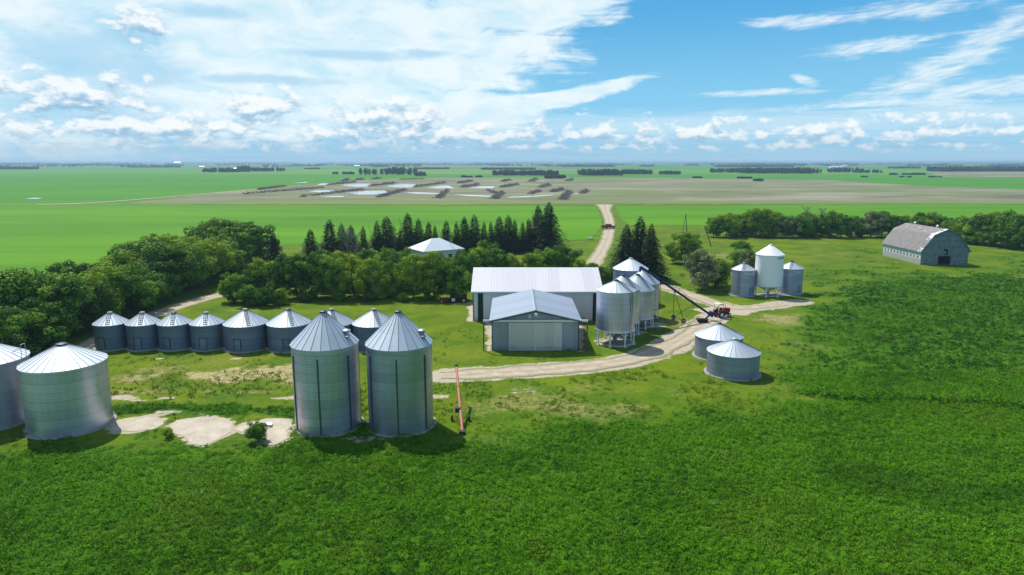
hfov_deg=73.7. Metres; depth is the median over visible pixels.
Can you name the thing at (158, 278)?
broadleaf tree
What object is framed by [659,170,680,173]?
wood
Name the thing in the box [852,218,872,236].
broadleaf tree
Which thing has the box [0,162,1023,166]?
distant shelterbelts
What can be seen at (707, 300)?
farm track
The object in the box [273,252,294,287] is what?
broadleaf tree
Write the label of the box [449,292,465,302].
old tractor
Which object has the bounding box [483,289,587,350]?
slate shed
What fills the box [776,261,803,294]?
grain bin
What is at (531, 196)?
pond
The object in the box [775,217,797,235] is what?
broadleaf tree
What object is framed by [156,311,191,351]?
grain bin
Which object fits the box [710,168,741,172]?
wood
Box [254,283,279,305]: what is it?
bush
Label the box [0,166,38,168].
wood
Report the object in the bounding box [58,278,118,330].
broadleaf tree
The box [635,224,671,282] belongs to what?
spruce tree
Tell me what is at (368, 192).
pond
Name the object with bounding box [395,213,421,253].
spruce tree
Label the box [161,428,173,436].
shrub
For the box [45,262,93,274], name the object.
broadleaf tree
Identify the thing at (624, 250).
spruce tree
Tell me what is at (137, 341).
door
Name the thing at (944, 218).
broadleaf tree
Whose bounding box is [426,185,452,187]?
pond
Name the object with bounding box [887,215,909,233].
broadleaf tree
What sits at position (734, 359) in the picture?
grain bin
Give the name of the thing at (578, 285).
machine shed
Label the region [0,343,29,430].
grain bin
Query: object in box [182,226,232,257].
broadleaf tree
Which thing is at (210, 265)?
broadleaf tree
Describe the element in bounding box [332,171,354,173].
wood
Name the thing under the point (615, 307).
hopper bin
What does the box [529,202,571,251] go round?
spruce tree
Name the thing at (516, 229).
spruce tree
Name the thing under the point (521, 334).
sliding door
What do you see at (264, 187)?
brush pile
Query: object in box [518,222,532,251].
spruce tree
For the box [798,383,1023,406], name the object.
ditch weeds
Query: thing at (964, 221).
broadleaf tree
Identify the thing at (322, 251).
broadleaf tree
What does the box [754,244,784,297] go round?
white hopper bin
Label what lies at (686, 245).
broadleaf tree
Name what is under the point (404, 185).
pond
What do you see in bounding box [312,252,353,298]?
broadleaf tree
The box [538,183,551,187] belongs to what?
brush pile
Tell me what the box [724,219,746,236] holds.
broadleaf tree
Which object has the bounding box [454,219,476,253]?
spruce tree
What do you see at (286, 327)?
grain bin
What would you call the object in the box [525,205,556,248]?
spruce tree
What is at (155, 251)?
broadleaf tree
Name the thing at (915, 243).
old barn
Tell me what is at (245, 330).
grain bin
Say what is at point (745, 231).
broadleaf tree
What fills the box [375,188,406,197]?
brush pile
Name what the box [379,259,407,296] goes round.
broadleaf tree
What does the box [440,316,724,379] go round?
farm track
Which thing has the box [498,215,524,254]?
spruce tree
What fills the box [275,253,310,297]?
broadleaf tree
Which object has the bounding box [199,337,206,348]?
door
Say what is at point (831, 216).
broadleaf tree
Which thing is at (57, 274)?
broadleaf tree
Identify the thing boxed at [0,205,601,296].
crop field
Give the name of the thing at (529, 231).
spruce tree
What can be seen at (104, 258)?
broadleaf tree
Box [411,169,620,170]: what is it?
brown field
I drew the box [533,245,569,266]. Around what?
broadleaf tree
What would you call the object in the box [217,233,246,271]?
broadleaf tree
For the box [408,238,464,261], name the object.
white house
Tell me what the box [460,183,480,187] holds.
brush pile
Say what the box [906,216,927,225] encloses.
broadleaf tree
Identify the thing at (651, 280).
hopper bin
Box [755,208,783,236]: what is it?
broadleaf tree
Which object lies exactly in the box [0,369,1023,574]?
crop plants
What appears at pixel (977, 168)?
wood
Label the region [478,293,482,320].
door panel
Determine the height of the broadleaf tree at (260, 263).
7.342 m
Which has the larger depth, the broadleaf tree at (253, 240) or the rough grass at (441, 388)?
the broadleaf tree at (253, 240)
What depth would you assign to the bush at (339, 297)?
117.86 m
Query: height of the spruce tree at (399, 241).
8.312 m
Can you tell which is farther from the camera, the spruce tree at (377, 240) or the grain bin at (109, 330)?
the spruce tree at (377, 240)
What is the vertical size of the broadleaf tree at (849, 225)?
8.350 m
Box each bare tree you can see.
[338,227,351,252]
[349,231,362,253]
[816,207,826,235]
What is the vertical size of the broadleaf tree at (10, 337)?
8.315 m
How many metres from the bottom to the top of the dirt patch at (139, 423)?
0.001 m
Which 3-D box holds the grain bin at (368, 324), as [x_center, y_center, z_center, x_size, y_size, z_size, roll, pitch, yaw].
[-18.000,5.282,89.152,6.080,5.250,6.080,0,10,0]
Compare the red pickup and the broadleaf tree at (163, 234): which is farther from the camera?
the red pickup
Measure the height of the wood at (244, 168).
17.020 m
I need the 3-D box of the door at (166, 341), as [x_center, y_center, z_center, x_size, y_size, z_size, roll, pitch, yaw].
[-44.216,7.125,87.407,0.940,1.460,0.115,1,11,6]
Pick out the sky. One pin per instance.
(81, 80)
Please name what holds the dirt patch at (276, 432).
on the ground at (824, 255)
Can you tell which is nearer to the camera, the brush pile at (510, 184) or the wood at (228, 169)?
the brush pile at (510, 184)
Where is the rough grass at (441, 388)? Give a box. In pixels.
[0,328,826,447]
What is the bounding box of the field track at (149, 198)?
[36,185,299,204]
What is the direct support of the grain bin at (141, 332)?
on the ground at (824, 255)
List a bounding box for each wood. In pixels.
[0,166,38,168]
[127,166,179,167]
[202,167,239,171]
[237,165,249,171]
[250,167,284,170]
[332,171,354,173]
[358,167,417,174]
[384,166,413,173]
[413,167,449,168]
[414,171,426,175]
[461,175,482,176]
[481,167,535,169]
[492,169,558,175]
[544,174,565,178]
[560,165,614,166]
[577,168,623,175]
[617,169,652,173]
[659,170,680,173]
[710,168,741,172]
[714,165,793,166]
[735,167,821,173]
[737,176,752,178]
[827,167,863,171]
[852,169,882,172]
[860,176,941,176]
[887,166,920,167]
[889,173,925,174]
[926,166,1023,171]
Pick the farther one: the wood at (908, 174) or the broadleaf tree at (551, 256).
the wood at (908, 174)
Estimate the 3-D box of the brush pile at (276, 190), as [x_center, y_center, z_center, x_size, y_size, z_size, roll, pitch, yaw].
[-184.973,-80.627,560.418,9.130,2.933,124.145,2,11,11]
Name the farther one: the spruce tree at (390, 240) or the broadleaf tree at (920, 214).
the broadleaf tree at (920, 214)
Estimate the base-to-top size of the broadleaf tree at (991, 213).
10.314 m
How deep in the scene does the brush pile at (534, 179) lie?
839.63 m
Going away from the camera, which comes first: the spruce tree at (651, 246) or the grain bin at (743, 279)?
the grain bin at (743, 279)
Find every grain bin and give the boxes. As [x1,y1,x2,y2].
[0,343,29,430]
[16,342,116,439]
[92,311,128,351]
[124,311,160,351]
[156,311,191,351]
[189,311,224,351]
[222,308,268,352]
[266,308,310,352]
[289,310,364,437]
[327,308,353,332]
[352,308,389,352]
[365,310,436,437]
[613,257,648,279]
[692,322,743,360]
[704,338,761,381]
[729,262,755,296]
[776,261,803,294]
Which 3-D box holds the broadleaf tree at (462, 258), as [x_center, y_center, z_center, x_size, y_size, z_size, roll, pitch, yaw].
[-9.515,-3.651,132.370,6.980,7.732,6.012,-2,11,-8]
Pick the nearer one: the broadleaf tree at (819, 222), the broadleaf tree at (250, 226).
the broadleaf tree at (250, 226)
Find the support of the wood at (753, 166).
on the ground at (824, 255)
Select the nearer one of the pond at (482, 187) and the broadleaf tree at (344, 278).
the broadleaf tree at (344, 278)
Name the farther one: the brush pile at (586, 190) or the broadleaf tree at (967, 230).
the brush pile at (586, 190)
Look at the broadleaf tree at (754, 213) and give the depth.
217.07 m
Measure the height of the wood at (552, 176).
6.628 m
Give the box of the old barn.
[881,221,970,264]
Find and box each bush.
[226,290,242,302]
[232,284,259,305]
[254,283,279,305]
[272,287,292,304]
[298,290,309,300]
[334,292,344,301]
[362,290,374,301]
[396,293,408,301]
[423,292,432,300]
[727,248,755,267]
[729,239,753,250]
[736,250,756,267]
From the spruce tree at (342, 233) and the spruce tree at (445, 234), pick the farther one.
the spruce tree at (445, 234)
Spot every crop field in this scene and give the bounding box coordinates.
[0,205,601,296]
[616,205,1023,224]
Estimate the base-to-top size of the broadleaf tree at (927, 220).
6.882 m
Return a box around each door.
[97,337,104,348]
[133,337,141,348]
[163,337,170,348]
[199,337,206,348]
[233,339,240,349]
[282,339,290,349]
[484,293,505,319]
[509,322,534,349]
[535,322,561,349]
[565,293,592,320]
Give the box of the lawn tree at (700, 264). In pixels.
[679,247,720,289]
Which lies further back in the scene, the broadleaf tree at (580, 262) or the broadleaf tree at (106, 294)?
the broadleaf tree at (580, 262)
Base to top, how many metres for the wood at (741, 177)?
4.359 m
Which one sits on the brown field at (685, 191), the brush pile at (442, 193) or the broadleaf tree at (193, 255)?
the brush pile at (442, 193)
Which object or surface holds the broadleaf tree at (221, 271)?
on the ground at (824, 255)
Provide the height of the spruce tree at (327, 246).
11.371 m
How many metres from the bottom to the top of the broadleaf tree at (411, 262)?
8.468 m
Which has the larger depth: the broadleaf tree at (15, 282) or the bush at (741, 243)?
the bush at (741, 243)
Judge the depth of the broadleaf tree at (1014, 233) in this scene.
187.84 m
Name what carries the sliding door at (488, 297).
in the machine shed at (578, 285)
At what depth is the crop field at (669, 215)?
336.45 m
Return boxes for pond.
[310,190,332,191]
[342,183,370,186]
[345,190,385,194]
[383,184,415,187]
[404,192,437,193]
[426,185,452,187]
[455,194,488,196]
[467,186,494,187]
[508,195,551,197]
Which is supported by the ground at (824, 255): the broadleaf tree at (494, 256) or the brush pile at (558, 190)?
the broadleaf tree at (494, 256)
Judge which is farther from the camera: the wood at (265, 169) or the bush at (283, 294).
the wood at (265, 169)
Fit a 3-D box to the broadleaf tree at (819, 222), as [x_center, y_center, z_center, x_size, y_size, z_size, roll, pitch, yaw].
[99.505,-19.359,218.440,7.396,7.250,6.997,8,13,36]
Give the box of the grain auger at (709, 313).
[639,266,714,322]
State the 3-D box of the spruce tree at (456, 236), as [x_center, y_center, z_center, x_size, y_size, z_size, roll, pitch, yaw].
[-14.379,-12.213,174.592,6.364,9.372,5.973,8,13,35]
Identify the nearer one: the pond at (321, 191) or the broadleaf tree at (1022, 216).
the broadleaf tree at (1022, 216)
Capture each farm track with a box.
[76,293,222,348]
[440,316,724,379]
[659,285,787,308]
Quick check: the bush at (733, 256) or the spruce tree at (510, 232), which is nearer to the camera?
the bush at (733, 256)
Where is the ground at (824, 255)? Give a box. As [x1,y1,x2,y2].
[0,161,1023,574]
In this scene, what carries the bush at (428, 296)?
on the ground at (824, 255)
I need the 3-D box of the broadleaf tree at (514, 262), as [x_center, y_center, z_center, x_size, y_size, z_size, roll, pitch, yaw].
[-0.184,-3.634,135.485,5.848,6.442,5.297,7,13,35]
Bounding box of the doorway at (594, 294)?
[593,293,596,320]
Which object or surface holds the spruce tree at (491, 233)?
on the ground at (824, 255)
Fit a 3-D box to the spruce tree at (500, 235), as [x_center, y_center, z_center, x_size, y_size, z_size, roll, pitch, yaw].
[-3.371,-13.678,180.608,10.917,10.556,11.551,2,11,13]
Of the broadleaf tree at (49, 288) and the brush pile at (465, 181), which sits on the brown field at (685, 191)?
the brush pile at (465, 181)
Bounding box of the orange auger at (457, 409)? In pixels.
[451,365,469,434]
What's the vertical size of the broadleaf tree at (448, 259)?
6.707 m
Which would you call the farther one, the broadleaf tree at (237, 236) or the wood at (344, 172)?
the wood at (344, 172)
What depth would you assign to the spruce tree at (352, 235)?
159.62 m
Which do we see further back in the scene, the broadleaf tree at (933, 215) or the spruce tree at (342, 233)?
the broadleaf tree at (933, 215)
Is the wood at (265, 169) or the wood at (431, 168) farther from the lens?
the wood at (431, 168)
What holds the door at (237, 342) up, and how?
in the grain bin at (245, 330)
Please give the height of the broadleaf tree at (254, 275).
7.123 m
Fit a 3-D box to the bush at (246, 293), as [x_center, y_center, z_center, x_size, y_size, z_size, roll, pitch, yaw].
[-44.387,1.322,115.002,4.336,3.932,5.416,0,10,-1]
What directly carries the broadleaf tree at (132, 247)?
on the ground at (824, 255)
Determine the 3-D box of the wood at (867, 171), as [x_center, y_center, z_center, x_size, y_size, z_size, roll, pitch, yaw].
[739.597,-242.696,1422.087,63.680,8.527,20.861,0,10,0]
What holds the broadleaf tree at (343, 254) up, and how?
on the ground at (824, 255)
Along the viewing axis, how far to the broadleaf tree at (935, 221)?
217.69 m
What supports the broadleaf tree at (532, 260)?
on the ground at (824, 255)
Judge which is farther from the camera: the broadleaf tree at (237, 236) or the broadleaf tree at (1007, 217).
the broadleaf tree at (1007, 217)
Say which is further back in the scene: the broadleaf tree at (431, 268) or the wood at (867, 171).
the wood at (867, 171)
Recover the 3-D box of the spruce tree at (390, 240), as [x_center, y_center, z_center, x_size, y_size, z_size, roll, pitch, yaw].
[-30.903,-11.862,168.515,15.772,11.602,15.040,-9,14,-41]
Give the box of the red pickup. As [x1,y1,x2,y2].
[601,224,615,228]
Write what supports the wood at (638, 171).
on the ground at (824, 255)
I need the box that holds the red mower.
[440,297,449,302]
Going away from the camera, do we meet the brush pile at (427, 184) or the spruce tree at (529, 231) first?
the spruce tree at (529, 231)
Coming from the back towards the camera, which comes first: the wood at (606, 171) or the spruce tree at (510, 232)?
the wood at (606, 171)
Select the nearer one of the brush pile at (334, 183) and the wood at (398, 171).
the brush pile at (334, 183)
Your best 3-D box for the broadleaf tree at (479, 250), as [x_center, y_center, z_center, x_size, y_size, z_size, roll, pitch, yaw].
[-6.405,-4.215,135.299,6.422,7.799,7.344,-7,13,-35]
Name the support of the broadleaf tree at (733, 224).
on the ground at (824, 255)
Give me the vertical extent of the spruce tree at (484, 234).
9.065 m
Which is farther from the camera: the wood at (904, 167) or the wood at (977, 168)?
the wood at (904, 167)
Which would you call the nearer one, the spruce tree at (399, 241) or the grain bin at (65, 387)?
the grain bin at (65, 387)
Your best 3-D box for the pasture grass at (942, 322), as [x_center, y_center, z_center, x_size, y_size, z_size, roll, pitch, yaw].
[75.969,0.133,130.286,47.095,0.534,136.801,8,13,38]
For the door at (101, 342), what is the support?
in the grain bin at (109, 330)
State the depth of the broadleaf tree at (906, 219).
217.57 m
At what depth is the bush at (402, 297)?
117.76 m
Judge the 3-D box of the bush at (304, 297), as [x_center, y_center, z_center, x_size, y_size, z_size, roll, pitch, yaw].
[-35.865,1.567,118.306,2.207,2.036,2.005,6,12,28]
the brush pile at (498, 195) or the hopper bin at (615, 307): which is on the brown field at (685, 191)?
the brush pile at (498, 195)
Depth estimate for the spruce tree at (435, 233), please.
172.08 m
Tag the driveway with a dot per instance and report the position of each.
(598, 255)
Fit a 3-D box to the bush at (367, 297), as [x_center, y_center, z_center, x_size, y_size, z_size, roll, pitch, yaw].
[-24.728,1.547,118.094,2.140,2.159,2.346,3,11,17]
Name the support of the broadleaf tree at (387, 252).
on the ground at (824, 255)
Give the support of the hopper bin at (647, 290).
on the ground at (824, 255)
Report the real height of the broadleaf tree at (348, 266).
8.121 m
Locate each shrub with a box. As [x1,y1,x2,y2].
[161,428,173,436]
[243,421,267,442]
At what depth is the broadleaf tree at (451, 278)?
118.46 m
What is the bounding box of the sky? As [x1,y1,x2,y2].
[0,0,1023,160]
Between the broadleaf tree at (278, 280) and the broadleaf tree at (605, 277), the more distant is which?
the broadleaf tree at (605, 277)
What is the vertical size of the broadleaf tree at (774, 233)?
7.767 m
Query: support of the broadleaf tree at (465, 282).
on the ground at (824, 255)
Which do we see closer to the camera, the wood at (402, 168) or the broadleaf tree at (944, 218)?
the broadleaf tree at (944, 218)
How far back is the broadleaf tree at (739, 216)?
226.87 m
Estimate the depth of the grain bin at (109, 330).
87.69 m
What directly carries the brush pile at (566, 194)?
on the brown field at (685, 191)
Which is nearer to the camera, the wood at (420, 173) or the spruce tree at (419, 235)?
the spruce tree at (419, 235)
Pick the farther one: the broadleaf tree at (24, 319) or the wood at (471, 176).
the wood at (471, 176)
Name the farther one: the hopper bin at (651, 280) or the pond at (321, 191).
the pond at (321, 191)
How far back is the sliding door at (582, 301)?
103.73 m
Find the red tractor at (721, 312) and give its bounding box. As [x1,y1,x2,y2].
[713,302,730,317]
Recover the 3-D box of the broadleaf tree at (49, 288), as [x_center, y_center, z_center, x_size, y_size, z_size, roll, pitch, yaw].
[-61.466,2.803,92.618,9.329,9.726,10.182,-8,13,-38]
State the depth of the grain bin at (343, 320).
88.19 m
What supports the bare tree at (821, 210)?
on the ground at (824, 255)
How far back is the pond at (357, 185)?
677.17 m
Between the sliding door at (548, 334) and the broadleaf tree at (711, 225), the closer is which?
the sliding door at (548, 334)
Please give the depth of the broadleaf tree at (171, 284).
117.18 m
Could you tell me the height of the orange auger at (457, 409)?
3.863 m
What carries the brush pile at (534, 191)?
on the brown field at (685, 191)
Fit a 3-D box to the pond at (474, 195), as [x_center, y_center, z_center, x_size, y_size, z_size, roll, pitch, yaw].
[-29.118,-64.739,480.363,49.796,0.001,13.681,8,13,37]
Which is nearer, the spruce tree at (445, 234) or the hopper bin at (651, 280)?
the hopper bin at (651, 280)
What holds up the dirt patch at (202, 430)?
on the ground at (824, 255)
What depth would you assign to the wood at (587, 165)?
2894.32 m
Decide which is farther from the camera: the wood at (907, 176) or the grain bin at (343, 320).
the wood at (907, 176)
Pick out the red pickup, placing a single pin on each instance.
(606, 226)
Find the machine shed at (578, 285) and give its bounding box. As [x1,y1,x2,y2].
[471,267,601,320]
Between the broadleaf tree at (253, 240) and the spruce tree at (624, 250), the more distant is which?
the broadleaf tree at (253, 240)
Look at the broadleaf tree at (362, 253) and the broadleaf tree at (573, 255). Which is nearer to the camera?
the broadleaf tree at (362, 253)
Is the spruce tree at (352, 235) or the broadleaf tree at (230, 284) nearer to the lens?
the broadleaf tree at (230, 284)
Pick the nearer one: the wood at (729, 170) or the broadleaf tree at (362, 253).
the broadleaf tree at (362, 253)
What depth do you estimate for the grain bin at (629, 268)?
115.74 m
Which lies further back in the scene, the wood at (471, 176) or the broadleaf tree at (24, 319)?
the wood at (471, 176)
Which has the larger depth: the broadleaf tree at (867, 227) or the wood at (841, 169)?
the wood at (841, 169)
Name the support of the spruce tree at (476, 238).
on the ground at (824, 255)
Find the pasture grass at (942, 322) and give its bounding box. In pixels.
[776,249,1023,371]
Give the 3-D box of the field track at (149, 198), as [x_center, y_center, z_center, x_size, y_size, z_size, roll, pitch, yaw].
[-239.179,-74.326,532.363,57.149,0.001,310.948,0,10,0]
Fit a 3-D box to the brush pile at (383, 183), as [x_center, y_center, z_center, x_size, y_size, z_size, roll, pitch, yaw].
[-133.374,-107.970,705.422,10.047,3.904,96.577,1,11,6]
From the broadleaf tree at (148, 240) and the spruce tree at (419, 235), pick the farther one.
the spruce tree at (419, 235)
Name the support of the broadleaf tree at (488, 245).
on the ground at (824, 255)
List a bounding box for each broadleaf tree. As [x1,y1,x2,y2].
[0,267,67,314]
[0,306,55,353]
[0,309,27,347]
[17,296,73,350]
[23,271,97,321]
[24,272,96,330]
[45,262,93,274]
[52,259,114,278]
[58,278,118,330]
[80,265,125,322]
[92,255,126,297]
[94,264,159,314]
[107,240,162,265]
[108,237,161,255]
[108,249,152,299]
[113,259,168,308]
[129,242,198,278]
[137,256,183,299]
[140,232,182,245]
[157,233,207,249]
[161,243,207,289]
[168,237,220,286]
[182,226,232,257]
[185,235,237,281]
[191,228,216,236]
[195,218,244,234]
[208,237,238,277]
[215,226,255,259]
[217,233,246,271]
[217,272,246,297]
[234,225,265,265]
[236,221,282,260]
[236,262,270,288]
[245,257,276,271]
[258,261,290,292]
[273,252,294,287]
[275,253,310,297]
[293,254,338,298]
[308,249,331,266]
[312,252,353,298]
[335,250,348,283]
[341,253,370,295]
[346,254,392,297]
[347,248,376,266]
[369,246,403,273]
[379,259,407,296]
[383,247,411,287]
[392,253,432,298]
[409,251,449,298]
[436,257,458,287]
[436,261,466,295]
[449,268,472,300]
[451,249,480,274]
[468,246,488,272]
[475,240,499,253]
[476,248,508,266]
[501,253,523,266]
[519,253,548,266]
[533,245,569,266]
[553,245,583,266]
[570,258,585,266]
[584,262,598,266]
[598,266,612,284]
[662,231,704,261]
[702,256,732,286]
[704,216,724,236]
[712,213,742,236]
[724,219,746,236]
[735,212,752,233]
[737,218,757,236]
[741,208,774,236]
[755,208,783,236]
[764,214,787,236]
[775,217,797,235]
[786,212,815,236]
[806,214,819,236]
[813,216,833,236]
[818,210,846,236]
[830,212,859,236]
[846,217,862,236]
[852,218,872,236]
[861,210,887,236]
[870,210,898,236]
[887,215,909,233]
[897,216,915,221]
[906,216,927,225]
[911,212,931,221]
[920,216,937,225]
[927,212,941,218]
[929,217,941,227]
[934,216,954,227]
[939,217,960,232]
[949,215,982,235]
[958,212,990,243]
[972,224,997,245]
[973,211,1003,229]
[984,209,1023,243]
[989,222,1023,249]
[1015,214,1023,246]
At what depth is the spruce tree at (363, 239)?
160.09 m
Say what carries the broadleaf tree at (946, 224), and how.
on the ground at (824, 255)
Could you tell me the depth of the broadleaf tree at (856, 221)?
217.72 m
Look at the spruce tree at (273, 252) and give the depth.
150.33 m
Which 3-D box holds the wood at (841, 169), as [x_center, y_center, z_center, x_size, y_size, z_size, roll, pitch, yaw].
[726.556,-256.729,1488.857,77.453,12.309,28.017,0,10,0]
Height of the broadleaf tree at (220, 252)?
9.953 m
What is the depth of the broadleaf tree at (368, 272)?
119.28 m
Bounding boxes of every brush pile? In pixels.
[242,186,324,193]
[256,184,286,189]
[298,187,363,196]
[326,180,357,184]
[368,181,397,185]
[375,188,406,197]
[413,181,446,186]
[431,188,449,197]
[457,179,474,182]
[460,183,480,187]
[488,190,505,198]
[499,182,519,186]
[526,177,538,181]
[528,189,542,193]
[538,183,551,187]
[549,187,567,191]
[557,190,573,199]
[579,188,589,193]
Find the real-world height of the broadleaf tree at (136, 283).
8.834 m
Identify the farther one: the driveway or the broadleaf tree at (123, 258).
the driveway
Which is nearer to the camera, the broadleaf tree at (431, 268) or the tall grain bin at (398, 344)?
the tall grain bin at (398, 344)
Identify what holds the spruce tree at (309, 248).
on the ground at (824, 255)
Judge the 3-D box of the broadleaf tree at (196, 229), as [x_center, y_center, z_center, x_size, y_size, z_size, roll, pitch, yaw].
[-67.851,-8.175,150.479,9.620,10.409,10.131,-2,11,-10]
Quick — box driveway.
[585,204,614,266]
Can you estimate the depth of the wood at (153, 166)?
2607.19 m
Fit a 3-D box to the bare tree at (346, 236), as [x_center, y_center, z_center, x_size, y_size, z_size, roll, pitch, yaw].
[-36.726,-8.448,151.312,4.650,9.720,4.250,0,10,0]
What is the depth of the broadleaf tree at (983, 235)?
195.61 m
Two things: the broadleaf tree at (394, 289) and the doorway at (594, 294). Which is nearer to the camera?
the doorway at (594, 294)
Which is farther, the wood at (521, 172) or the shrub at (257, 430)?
the wood at (521, 172)
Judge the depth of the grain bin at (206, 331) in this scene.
87.70 m
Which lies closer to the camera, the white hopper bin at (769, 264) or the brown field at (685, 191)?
the white hopper bin at (769, 264)
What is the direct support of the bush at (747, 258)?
on the ground at (824, 255)
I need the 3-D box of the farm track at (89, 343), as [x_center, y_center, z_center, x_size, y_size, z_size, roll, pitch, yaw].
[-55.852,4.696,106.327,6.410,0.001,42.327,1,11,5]
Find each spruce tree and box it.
[263,231,285,262]
[296,229,321,260]
[318,220,341,253]
[330,223,355,256]
[343,225,361,252]
[359,226,370,257]
[367,221,389,251]
[373,216,409,256]
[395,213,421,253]
[396,228,404,252]
[407,218,427,245]
[421,222,433,241]
[431,225,439,238]
[438,220,453,242]
[450,222,462,249]
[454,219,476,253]
[464,217,488,252]
[480,222,488,247]
[487,222,496,245]
[488,218,515,254]
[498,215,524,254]
[511,221,523,252]
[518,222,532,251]
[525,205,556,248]
[525,219,541,250]
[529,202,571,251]
[605,224,644,278]
[629,216,661,275]
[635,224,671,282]
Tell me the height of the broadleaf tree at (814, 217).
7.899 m
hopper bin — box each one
[595,279,636,347]
[613,274,640,336]
[629,269,660,320]
[630,273,654,328]
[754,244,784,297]
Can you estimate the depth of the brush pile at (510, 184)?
657.92 m
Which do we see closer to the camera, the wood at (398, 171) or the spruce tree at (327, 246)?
the spruce tree at (327, 246)
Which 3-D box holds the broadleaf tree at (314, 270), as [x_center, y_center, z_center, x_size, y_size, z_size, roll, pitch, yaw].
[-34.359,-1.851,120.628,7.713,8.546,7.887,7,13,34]
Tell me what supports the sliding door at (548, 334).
in the slate shed at (531, 319)
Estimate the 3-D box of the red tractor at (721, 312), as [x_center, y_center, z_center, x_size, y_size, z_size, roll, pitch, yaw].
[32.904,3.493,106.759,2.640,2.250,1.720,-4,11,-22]
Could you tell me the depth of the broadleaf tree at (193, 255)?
126.38 m
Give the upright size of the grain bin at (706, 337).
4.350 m
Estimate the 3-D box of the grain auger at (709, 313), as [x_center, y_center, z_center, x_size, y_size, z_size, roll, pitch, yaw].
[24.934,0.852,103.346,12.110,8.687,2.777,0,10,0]
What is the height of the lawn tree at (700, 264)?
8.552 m
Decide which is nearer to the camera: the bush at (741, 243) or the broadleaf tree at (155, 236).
the broadleaf tree at (155, 236)
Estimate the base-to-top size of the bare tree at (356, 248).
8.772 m
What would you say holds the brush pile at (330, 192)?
on the brown field at (685, 191)
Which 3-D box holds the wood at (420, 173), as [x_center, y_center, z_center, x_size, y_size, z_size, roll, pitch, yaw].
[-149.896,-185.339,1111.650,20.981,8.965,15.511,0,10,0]
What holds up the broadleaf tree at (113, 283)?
on the ground at (824, 255)
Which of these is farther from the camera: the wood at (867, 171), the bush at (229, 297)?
the wood at (867, 171)
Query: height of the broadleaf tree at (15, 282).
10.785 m
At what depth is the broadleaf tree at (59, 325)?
86.74 m
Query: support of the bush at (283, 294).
on the ground at (824, 255)
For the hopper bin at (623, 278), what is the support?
on the ground at (824, 255)
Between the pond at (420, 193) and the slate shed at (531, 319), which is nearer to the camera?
the slate shed at (531, 319)
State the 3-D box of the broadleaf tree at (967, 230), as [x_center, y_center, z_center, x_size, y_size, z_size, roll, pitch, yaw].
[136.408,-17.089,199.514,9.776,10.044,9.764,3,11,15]
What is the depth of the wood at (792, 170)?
1335.53 m
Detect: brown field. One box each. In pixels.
[127,178,1023,203]
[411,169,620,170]
[923,172,1023,176]
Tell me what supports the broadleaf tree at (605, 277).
on the ground at (824, 255)
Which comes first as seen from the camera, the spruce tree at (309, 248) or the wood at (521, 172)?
the spruce tree at (309, 248)
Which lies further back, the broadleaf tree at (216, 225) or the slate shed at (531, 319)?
the broadleaf tree at (216, 225)
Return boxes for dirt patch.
[110,416,163,431]
[170,417,232,444]
[234,419,291,444]
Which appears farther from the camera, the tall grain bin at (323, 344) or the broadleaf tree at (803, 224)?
the broadleaf tree at (803, 224)
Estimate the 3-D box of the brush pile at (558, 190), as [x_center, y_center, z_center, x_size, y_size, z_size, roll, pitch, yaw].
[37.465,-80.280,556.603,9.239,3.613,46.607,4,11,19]
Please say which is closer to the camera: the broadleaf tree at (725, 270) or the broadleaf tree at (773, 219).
the broadleaf tree at (725, 270)
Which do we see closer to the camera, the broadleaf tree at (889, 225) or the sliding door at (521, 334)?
the sliding door at (521, 334)
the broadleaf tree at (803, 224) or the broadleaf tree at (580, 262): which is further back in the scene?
the broadleaf tree at (803, 224)
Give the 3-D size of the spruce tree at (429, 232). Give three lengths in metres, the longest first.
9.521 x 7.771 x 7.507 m
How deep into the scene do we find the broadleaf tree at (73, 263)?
107.18 m
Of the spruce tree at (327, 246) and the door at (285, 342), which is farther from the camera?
the spruce tree at (327, 246)
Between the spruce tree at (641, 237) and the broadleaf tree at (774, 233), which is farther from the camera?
the broadleaf tree at (774, 233)
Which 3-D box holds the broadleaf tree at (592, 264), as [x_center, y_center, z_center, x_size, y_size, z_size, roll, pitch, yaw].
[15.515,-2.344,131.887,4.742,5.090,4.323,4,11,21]
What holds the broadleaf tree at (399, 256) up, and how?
on the ground at (824, 255)
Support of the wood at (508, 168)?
on the ground at (824, 255)

